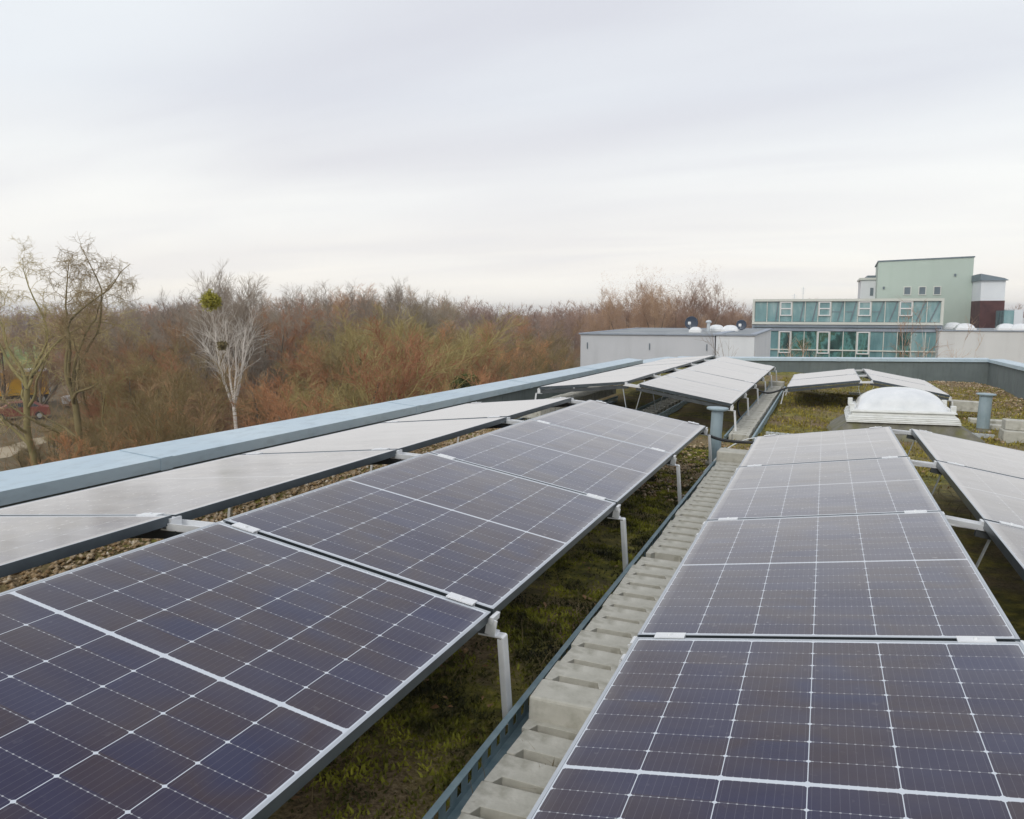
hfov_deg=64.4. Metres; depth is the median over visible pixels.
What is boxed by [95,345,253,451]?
bare tree
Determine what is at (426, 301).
bare tree
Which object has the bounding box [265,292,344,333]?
bare tree
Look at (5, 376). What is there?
bare tree
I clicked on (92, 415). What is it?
bare tree
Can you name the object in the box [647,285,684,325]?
bare tree
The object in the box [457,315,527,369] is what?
bare tree
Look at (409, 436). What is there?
solar panel
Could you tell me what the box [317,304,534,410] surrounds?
bare tree
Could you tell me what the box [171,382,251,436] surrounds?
bare tree
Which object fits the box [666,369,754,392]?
solar panel
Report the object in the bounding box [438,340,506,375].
bare tree
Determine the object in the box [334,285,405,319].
bare tree
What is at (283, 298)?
bare tree
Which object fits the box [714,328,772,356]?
white annexe
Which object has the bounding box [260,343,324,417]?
bare tree
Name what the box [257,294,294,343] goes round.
bare tree
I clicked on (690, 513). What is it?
concrete block
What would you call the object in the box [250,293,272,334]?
bare tree
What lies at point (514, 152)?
sky
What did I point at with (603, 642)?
concrete block
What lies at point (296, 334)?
bare tree
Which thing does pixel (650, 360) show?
roof parapet
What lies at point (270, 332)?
bare tree
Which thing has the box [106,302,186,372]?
bare tree
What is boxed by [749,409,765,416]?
concrete block
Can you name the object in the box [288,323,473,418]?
bare tree
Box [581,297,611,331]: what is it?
bare tree
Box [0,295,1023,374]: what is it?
woodland
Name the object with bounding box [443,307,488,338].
bare tree
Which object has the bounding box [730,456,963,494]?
support frame
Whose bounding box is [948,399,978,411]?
concrete block
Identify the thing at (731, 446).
cable
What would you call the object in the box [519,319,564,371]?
bare tree
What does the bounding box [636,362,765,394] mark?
support frame
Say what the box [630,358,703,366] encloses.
solar panel
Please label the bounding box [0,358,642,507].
roof parapet
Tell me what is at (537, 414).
concrete block
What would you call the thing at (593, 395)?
concrete block
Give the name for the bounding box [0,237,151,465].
willow tree
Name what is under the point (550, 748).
concrete block
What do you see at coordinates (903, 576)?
solar panel
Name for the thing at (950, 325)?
roof skylight
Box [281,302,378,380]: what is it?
bare tree
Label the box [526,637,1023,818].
solar panel
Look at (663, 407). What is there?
concrete block
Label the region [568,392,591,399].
concrete block
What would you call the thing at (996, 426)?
concrete block
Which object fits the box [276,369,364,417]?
bare tree
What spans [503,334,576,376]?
bare tree
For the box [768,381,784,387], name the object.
concrete block
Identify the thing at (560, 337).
bare tree
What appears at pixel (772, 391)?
cable
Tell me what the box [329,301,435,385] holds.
bare tree
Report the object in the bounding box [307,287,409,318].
bare tree
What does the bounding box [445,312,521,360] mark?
bare tree
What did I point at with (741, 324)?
satellite dish
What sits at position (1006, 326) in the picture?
roof skylight
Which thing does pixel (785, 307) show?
window frame
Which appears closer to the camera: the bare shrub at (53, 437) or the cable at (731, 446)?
the cable at (731, 446)
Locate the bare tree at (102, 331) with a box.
[75,311,137,362]
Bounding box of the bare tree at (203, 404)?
[189,378,225,429]
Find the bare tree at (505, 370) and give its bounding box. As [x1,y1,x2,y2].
[423,353,539,383]
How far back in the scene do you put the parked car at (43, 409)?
63.67 m
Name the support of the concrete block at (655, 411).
on the ballast tray at (672, 409)
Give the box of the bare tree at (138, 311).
[119,302,185,337]
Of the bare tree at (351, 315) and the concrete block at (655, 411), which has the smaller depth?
the concrete block at (655, 411)
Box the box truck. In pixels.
[0,368,50,403]
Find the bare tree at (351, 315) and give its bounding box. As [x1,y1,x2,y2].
[304,281,389,385]
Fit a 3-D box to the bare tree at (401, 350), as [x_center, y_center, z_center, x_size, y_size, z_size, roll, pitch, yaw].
[-2.628,0.885,28.947,6.967,8.596,4.907,0,7,3]
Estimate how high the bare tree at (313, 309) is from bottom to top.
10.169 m
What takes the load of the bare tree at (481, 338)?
on the ground at (16, 439)
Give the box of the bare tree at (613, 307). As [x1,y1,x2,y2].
[596,271,641,330]
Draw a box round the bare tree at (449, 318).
[403,294,475,352]
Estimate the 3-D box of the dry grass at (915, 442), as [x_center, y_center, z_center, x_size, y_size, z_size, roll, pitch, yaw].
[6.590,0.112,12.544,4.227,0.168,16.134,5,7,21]
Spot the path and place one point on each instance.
(4, 452)
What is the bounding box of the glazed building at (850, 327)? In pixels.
[752,298,944,357]
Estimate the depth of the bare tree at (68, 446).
22.02 m
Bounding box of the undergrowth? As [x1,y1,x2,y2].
[0,356,579,470]
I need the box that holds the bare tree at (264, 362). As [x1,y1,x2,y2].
[211,271,314,420]
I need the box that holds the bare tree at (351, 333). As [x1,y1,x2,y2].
[295,306,399,362]
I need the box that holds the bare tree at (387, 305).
[343,276,421,358]
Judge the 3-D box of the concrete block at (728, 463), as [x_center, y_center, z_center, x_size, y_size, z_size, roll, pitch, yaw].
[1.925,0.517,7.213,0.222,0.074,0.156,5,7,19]
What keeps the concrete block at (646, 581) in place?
on the ballast tray at (505, 744)
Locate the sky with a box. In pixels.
[0,0,1023,315]
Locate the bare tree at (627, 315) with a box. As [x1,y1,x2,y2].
[612,303,654,328]
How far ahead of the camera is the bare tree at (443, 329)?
38.89 m
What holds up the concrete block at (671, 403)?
on the ballast tray at (672, 409)
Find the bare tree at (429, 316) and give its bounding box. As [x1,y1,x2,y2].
[374,283,442,350]
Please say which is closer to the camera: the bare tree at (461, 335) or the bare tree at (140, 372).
the bare tree at (140, 372)
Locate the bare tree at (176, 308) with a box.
[153,299,186,320]
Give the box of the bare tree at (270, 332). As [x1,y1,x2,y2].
[250,306,288,401]
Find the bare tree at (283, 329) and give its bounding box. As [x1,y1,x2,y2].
[256,298,332,393]
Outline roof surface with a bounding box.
[0,367,1023,818]
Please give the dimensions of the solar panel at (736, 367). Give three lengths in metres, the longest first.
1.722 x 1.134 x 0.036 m
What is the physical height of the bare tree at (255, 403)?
7.245 m
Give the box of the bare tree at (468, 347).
[405,322,523,377]
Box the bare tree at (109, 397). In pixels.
[78,350,172,452]
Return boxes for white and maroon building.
[970,274,1007,327]
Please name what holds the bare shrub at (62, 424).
on the ground at (16, 439)
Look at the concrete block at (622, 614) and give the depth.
3.44 m
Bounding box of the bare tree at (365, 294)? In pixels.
[344,283,386,325]
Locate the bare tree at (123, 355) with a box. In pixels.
[107,316,187,398]
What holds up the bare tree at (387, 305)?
on the ground at (16, 439)
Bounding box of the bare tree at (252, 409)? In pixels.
[236,387,270,426]
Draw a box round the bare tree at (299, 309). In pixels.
[259,284,330,396]
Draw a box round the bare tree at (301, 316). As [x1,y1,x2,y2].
[276,296,353,394]
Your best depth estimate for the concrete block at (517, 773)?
2.37 m
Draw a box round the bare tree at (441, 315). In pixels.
[377,300,465,336]
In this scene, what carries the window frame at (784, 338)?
in the glazed building at (850, 327)
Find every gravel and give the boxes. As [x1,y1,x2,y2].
[0,428,500,591]
[633,442,749,501]
[928,380,1023,443]
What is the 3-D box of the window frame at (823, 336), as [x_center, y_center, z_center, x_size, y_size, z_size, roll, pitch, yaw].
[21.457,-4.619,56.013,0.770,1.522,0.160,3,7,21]
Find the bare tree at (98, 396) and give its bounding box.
[42,327,149,423]
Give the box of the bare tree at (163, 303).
[149,288,194,415]
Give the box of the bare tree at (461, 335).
[428,322,480,355]
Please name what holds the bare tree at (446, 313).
on the ground at (16, 439)
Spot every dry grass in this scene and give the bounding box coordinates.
[49,376,811,817]
[791,380,1023,517]
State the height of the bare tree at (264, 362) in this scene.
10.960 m
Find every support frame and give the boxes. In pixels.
[131,512,511,724]
[227,447,627,570]
[370,416,681,502]
[457,397,711,464]
[535,381,736,430]
[584,373,748,414]
[618,632,1023,665]
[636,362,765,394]
[644,358,771,387]
[660,355,776,380]
[664,367,758,403]
[694,510,1023,567]
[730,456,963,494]
[750,426,931,455]
[780,380,952,405]
[785,374,928,400]
[791,369,920,394]
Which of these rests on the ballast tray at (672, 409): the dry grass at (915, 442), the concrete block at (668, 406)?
the concrete block at (668, 406)
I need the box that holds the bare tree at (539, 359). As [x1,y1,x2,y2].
[492,340,576,378]
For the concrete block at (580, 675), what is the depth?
2.85 m
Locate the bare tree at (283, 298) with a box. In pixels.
[270,287,317,353]
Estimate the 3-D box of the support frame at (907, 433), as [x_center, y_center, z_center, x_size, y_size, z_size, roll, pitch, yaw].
[3.381,0.424,7.136,2.569,0.532,0.186,3,8,26]
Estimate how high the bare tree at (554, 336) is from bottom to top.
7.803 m
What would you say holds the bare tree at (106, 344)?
on the ground at (16, 439)
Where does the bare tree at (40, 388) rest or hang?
on the ground at (16, 439)
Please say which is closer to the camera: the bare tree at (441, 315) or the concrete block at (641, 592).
the concrete block at (641, 592)
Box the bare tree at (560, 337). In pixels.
[518,319,584,361]
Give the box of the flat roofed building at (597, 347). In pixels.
[579,328,724,366]
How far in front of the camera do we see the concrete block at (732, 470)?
6.90 m
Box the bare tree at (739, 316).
[716,300,749,325]
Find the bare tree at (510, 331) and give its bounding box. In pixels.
[466,314,541,363]
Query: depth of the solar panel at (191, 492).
3.85 m
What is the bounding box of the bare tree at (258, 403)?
[225,370,287,426]
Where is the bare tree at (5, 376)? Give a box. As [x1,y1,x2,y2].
[0,312,33,403]
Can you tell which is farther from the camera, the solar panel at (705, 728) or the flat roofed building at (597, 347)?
the flat roofed building at (597, 347)
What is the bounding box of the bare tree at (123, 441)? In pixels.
[105,428,168,450]
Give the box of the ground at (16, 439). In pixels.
[0,314,751,471]
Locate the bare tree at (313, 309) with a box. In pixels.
[292,292,376,344]
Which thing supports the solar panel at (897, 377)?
on the support frame at (855, 393)
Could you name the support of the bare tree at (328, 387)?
on the ground at (16, 439)
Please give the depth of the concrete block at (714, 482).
6.33 m
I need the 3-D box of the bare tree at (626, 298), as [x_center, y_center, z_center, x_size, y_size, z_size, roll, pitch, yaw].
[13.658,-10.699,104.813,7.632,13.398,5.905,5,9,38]
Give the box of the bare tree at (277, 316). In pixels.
[227,290,304,359]
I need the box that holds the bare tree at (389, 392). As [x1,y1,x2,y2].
[340,373,448,405]
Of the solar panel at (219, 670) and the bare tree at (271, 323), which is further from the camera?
the bare tree at (271, 323)
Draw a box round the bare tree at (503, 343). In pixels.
[482,329,520,375]
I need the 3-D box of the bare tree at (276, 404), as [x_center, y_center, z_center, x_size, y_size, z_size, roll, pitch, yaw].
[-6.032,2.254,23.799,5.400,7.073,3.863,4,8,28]
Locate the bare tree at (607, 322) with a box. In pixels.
[586,301,625,329]
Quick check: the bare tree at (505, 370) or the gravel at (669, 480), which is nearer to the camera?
the gravel at (669, 480)
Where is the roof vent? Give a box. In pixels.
[706,320,711,330]
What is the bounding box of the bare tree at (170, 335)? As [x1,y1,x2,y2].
[135,304,210,403]
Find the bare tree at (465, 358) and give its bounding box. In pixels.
[414,335,519,378]
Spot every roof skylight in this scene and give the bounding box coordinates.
[689,327,701,331]
[710,325,722,330]
[721,325,738,331]
[943,322,959,328]
[953,323,976,329]
[994,323,1012,329]
[1011,324,1023,329]
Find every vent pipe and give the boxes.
[705,406,728,465]
[973,393,996,432]
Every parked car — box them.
[0,400,50,418]
[61,393,89,405]
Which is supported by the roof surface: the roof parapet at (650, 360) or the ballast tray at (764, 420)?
the ballast tray at (764, 420)
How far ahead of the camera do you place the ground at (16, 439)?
63.32 m
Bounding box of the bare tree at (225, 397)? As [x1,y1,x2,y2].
[197,375,267,430]
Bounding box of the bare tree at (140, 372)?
[109,347,240,434]
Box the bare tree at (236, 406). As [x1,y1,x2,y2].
[177,377,262,430]
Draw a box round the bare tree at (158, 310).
[126,292,213,329]
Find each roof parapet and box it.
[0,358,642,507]
[641,356,675,363]
[677,356,988,384]
[987,359,1023,398]
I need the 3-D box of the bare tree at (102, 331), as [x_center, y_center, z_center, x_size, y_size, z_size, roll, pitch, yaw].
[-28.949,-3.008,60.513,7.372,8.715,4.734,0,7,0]
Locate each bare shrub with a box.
[0,438,56,467]
[39,415,83,458]
[41,411,74,448]
[44,444,70,462]
[53,417,87,451]
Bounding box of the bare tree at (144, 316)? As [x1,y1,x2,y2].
[121,303,165,333]
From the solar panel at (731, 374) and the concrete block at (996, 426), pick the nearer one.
the concrete block at (996, 426)
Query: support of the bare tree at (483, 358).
on the ground at (16, 439)
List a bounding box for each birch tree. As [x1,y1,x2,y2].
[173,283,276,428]
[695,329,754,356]
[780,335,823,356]
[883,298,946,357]
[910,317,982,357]
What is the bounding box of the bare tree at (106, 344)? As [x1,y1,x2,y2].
[83,312,176,408]
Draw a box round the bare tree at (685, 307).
[659,259,711,327]
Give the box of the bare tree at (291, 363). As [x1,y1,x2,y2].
[267,334,365,417]
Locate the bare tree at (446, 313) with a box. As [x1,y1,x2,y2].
[400,292,466,349]
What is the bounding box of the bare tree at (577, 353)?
[539,315,587,368]
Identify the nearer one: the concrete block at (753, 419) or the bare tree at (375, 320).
the concrete block at (753, 419)
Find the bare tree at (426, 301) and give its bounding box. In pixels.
[353,289,460,360]
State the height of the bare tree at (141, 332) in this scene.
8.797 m
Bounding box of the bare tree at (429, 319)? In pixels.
[381,303,446,349]
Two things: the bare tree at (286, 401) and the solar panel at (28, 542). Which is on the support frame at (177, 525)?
the solar panel at (28, 542)
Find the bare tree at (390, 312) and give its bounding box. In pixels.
[349,275,424,366]
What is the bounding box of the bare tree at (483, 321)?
[454,311,512,339]
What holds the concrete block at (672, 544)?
in the ballast tray at (505, 744)
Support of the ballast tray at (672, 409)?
on the roof surface
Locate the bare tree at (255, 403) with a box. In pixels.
[202,344,342,428]
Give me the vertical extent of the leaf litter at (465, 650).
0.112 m
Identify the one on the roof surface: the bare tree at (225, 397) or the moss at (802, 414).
the moss at (802, 414)
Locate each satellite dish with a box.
[685,316,697,328]
[736,320,746,329]
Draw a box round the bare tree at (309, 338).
[287,320,365,402]
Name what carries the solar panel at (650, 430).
on the support frame at (574, 402)
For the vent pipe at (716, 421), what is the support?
on the roof surface
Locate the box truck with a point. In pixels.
(15, 386)
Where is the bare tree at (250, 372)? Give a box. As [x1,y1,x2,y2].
[205,272,280,412]
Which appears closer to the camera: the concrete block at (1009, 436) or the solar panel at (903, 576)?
the solar panel at (903, 576)
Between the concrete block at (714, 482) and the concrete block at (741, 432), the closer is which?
the concrete block at (714, 482)
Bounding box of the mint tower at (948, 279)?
[875,256,974,324]
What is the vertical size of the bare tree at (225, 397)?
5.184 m
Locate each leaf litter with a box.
[292,438,721,799]
[723,380,1023,488]
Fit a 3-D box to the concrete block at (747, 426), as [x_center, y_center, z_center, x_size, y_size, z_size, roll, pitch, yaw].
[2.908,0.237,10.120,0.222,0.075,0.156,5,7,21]
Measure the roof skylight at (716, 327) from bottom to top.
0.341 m
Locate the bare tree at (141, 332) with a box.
[102,311,157,359]
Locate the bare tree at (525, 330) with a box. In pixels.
[494,316,550,375]
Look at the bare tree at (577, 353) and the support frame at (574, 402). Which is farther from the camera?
the bare tree at (577, 353)
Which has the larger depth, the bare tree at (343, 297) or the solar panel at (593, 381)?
the bare tree at (343, 297)
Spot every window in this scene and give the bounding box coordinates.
[903,286,911,294]
[918,286,926,294]
[933,286,941,294]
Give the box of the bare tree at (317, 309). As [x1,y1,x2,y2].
[286,283,358,401]
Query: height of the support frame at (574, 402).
0.597 m
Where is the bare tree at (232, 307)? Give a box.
[196,288,264,322]
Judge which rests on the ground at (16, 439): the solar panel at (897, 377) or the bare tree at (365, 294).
the bare tree at (365, 294)
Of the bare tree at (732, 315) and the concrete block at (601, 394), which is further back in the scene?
the bare tree at (732, 315)
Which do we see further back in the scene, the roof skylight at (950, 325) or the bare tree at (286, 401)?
the roof skylight at (950, 325)
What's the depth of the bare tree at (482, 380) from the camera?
24.26 m
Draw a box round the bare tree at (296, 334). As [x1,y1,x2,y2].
[219,311,323,415]
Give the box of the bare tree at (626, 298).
[593,282,638,330]
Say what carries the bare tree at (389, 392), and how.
on the ground at (16, 439)
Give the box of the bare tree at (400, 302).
[339,284,419,309]
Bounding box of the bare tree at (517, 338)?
[490,322,548,361]
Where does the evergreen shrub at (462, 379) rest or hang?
on the ground at (16, 439)
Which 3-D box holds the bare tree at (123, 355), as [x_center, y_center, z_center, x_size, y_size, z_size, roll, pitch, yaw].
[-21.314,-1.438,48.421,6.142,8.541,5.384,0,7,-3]
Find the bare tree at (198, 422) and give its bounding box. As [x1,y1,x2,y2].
[121,355,241,448]
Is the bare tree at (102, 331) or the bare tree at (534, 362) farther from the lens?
the bare tree at (102, 331)
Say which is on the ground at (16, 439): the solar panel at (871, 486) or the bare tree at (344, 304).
the bare tree at (344, 304)
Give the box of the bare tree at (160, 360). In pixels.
[87,340,187,448]
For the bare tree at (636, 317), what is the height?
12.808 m
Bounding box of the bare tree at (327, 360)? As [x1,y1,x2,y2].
[306,336,401,410]
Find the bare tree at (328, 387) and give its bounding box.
[279,368,377,416]
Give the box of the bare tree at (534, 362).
[493,338,549,379]
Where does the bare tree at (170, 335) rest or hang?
on the ground at (16, 439)
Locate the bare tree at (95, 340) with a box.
[80,312,106,371]
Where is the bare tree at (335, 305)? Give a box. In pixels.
[312,293,350,329]
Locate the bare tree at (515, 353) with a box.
[472,325,571,380]
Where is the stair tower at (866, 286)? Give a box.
[857,275,875,298]
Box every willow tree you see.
[0,232,143,456]
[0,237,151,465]
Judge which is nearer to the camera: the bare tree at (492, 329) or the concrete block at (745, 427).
the concrete block at (745, 427)
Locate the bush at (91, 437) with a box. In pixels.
[55,394,177,458]
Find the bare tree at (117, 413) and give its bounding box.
[93,389,201,446]
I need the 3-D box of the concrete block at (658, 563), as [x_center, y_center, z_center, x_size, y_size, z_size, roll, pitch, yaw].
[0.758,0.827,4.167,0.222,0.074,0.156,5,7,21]
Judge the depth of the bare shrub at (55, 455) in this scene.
40.94 m
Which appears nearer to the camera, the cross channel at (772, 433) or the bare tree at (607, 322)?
the cross channel at (772, 433)
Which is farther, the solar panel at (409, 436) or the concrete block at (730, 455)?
the concrete block at (730, 455)
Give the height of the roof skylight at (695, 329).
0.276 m
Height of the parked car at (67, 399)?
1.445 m
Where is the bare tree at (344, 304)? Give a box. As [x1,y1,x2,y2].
[307,289,383,342]
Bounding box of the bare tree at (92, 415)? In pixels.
[70,346,174,446]
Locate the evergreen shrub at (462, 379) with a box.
[450,373,480,388]
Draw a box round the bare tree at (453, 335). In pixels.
[390,316,477,377]
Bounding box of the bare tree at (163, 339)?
[148,302,250,400]
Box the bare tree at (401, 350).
[354,313,531,404]
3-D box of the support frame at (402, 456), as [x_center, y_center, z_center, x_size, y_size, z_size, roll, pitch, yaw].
[-0.583,0.529,4.741,2.573,0.597,0.150,5,7,21]
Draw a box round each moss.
[278,446,708,818]
[726,376,1023,487]
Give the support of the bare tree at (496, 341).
on the ground at (16, 439)
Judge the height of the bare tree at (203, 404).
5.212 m
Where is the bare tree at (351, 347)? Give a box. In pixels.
[305,301,475,406]
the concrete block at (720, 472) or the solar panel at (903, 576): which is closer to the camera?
the solar panel at (903, 576)
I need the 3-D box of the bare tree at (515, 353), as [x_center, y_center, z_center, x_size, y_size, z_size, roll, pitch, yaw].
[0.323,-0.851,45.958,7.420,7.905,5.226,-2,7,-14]
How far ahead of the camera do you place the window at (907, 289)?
66.21 m
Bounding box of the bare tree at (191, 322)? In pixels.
[168,277,250,405]
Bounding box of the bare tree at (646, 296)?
[631,264,684,327]
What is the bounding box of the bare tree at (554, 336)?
[487,324,574,379]
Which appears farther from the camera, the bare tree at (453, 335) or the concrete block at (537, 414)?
the bare tree at (453, 335)
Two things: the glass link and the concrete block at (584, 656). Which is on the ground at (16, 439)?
the glass link
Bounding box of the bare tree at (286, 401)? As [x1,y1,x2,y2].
[264,385,308,421]
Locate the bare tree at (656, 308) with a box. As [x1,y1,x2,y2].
[629,268,680,327]
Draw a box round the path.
[0,437,54,457]
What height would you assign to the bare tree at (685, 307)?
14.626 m
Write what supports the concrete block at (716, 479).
in the ballast tray at (505, 744)
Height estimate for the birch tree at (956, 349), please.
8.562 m
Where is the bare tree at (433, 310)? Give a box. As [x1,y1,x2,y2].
[413,294,449,323]
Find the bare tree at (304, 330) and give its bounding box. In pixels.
[269,306,350,361]
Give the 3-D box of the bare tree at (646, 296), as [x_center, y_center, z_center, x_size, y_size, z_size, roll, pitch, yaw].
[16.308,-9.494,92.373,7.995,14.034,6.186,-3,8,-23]
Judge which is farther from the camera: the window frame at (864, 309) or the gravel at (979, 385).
the window frame at (864, 309)
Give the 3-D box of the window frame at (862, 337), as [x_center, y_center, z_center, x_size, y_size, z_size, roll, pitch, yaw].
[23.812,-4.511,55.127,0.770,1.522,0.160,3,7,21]
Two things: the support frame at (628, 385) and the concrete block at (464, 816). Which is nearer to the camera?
the concrete block at (464, 816)
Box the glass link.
[995,310,1023,327]
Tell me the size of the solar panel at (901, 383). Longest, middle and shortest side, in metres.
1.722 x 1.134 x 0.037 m
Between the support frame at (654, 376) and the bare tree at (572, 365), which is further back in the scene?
the bare tree at (572, 365)
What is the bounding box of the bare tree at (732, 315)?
[711,299,747,326]
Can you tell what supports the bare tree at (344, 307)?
on the ground at (16, 439)
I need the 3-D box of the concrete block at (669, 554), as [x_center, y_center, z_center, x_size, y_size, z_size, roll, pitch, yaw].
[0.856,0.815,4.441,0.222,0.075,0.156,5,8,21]
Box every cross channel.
[766,431,789,434]
[973,433,994,437]
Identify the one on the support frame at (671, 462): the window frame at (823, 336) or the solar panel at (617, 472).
the solar panel at (617, 472)
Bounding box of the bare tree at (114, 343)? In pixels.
[90,325,146,391]
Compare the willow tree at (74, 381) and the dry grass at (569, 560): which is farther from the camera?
the willow tree at (74, 381)
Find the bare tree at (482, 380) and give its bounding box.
[428,362,504,393]
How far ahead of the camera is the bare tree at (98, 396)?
50.36 m
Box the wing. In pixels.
[935,328,1023,362]
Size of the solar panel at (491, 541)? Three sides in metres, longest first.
1.722 x 1.134 x 0.038 m
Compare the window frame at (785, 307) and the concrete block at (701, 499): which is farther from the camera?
the window frame at (785, 307)
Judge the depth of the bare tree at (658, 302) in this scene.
96.40 m
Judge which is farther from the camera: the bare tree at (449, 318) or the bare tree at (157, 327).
the bare tree at (449, 318)
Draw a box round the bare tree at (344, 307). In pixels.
[323,294,365,346]
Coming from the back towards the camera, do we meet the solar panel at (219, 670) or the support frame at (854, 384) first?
the support frame at (854, 384)
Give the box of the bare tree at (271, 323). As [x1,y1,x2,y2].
[253,303,290,357]
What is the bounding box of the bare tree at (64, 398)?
[51,329,115,423]
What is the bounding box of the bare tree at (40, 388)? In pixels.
[12,323,95,404]
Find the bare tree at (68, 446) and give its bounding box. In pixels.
[24,402,188,465]
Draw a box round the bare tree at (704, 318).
[687,295,723,327]
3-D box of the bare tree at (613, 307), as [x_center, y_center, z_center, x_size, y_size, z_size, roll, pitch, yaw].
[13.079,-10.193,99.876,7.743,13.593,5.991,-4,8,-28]
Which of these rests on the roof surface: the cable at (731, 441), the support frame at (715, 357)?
the support frame at (715, 357)
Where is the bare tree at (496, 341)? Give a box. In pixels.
[470,325,514,367]
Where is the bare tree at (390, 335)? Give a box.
[355,319,431,368]
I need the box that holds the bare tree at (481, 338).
[420,322,497,374]
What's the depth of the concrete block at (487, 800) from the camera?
2.23 m
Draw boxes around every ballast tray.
[422,447,725,818]
[515,396,617,420]
[635,394,695,416]
[724,385,785,440]
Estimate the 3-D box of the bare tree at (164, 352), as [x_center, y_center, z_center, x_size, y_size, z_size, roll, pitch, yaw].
[-16.468,-0.137,38.970,5.392,8.185,8.071,0,7,1]
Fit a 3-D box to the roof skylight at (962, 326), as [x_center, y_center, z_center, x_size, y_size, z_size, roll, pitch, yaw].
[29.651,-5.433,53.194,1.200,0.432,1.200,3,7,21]
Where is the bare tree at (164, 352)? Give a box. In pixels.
[64,322,229,436]
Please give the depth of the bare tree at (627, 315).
100.80 m
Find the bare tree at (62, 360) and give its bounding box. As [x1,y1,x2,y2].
[46,320,101,394]
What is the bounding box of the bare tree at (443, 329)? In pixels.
[362,321,457,389]
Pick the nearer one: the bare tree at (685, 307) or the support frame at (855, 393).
the support frame at (855, 393)
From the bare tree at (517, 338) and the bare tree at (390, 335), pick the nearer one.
the bare tree at (390, 335)
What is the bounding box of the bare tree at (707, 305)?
[673,267,739,327]
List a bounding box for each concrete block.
[457,813,483,818]
[461,781,539,818]
[484,754,556,794]
[507,729,572,766]
[520,409,545,417]
[522,719,579,740]
[529,679,603,729]
[545,661,614,689]
[553,396,579,399]
[557,394,583,400]
[561,645,621,670]
[565,393,587,400]
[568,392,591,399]
[571,630,631,654]
[576,391,594,400]
[579,391,599,399]
[585,617,642,637]
[593,390,602,398]
[595,605,649,624]
[602,594,656,612]
[613,583,663,600]
[620,574,669,589]
[627,565,674,579]
[636,557,680,570]
[641,409,658,414]
[646,407,662,412]
[646,546,686,561]
[650,405,665,410]
[653,539,691,550]
[655,403,670,409]
[658,401,673,406]
[658,533,694,542]
[662,400,676,404]
[662,526,699,536]
[665,398,680,402]
[667,520,701,529]
[673,515,706,523]
[675,509,709,518]
[680,505,712,512]
[684,500,715,507]
[688,496,718,502]
[691,491,721,498]
[695,488,723,493]
[697,483,726,489]
[701,480,728,485]
[703,476,729,481]
[706,473,732,478]
[708,470,734,474]
[711,467,735,472]
[714,464,738,468]
[715,461,740,465]
[716,448,747,462]
[729,432,749,440]
[730,431,750,437]
[732,429,751,435]
[736,424,754,432]
[737,423,755,429]
[737,426,753,433]
[740,420,757,425]
[742,417,759,425]
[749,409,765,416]
[752,406,767,412]
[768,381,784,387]
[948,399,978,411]
[968,417,1001,423]
[989,424,1001,429]
[998,428,1023,442]
[1001,418,1023,430]
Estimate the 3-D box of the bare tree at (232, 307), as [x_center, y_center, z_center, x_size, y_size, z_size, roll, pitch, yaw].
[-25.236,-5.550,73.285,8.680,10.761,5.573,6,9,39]
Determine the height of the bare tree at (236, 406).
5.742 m
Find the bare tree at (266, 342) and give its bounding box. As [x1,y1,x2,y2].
[193,311,307,404]
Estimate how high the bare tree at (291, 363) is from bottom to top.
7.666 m
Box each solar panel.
[0,449,396,519]
[0,515,171,577]
[0,521,490,818]
[223,452,615,615]
[241,417,506,454]
[381,397,571,422]
[430,419,672,507]
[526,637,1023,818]
[532,400,705,455]
[540,373,653,389]
[581,367,674,377]
[608,362,690,371]
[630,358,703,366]
[637,511,1020,641]
[639,375,744,406]
[652,355,714,361]
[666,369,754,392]
[685,364,762,383]
[700,360,768,376]
[707,457,940,519]
[713,356,774,371]
[739,426,907,466]
[787,374,860,388]
[791,369,856,379]
[863,369,934,386]
[867,374,949,396]
[911,428,1023,478]
[936,461,1023,526]
[983,520,1023,580]
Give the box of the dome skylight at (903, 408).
[827,387,984,442]
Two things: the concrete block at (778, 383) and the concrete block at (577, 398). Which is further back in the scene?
the concrete block at (778, 383)
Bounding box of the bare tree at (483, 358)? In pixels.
[383,329,499,392]
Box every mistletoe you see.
[197,289,221,311]
[216,338,227,350]
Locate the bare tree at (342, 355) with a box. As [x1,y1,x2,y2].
[313,317,403,404]
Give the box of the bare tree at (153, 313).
[128,297,212,346]
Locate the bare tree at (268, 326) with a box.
[185,310,284,417]
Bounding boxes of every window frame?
[778,331,790,352]
[780,302,791,315]
[817,331,829,353]
[818,302,830,315]
[856,332,869,353]
[858,301,870,315]
[899,301,912,315]
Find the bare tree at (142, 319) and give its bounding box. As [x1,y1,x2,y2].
[106,293,181,359]
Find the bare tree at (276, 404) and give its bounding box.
[211,367,347,427]
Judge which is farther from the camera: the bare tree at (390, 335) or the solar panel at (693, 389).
the bare tree at (390, 335)
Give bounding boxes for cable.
[701,432,753,443]
[703,437,755,472]
[737,398,740,416]
[755,387,786,393]
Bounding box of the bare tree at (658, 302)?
[627,263,686,327]
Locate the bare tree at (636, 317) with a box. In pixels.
[615,276,656,328]
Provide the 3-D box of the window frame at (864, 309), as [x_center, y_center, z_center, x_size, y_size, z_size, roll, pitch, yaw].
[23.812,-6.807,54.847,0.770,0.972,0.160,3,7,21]
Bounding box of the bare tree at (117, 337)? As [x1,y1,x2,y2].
[94,310,137,372]
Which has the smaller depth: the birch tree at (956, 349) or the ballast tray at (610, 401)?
the ballast tray at (610, 401)
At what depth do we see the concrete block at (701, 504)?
5.61 m

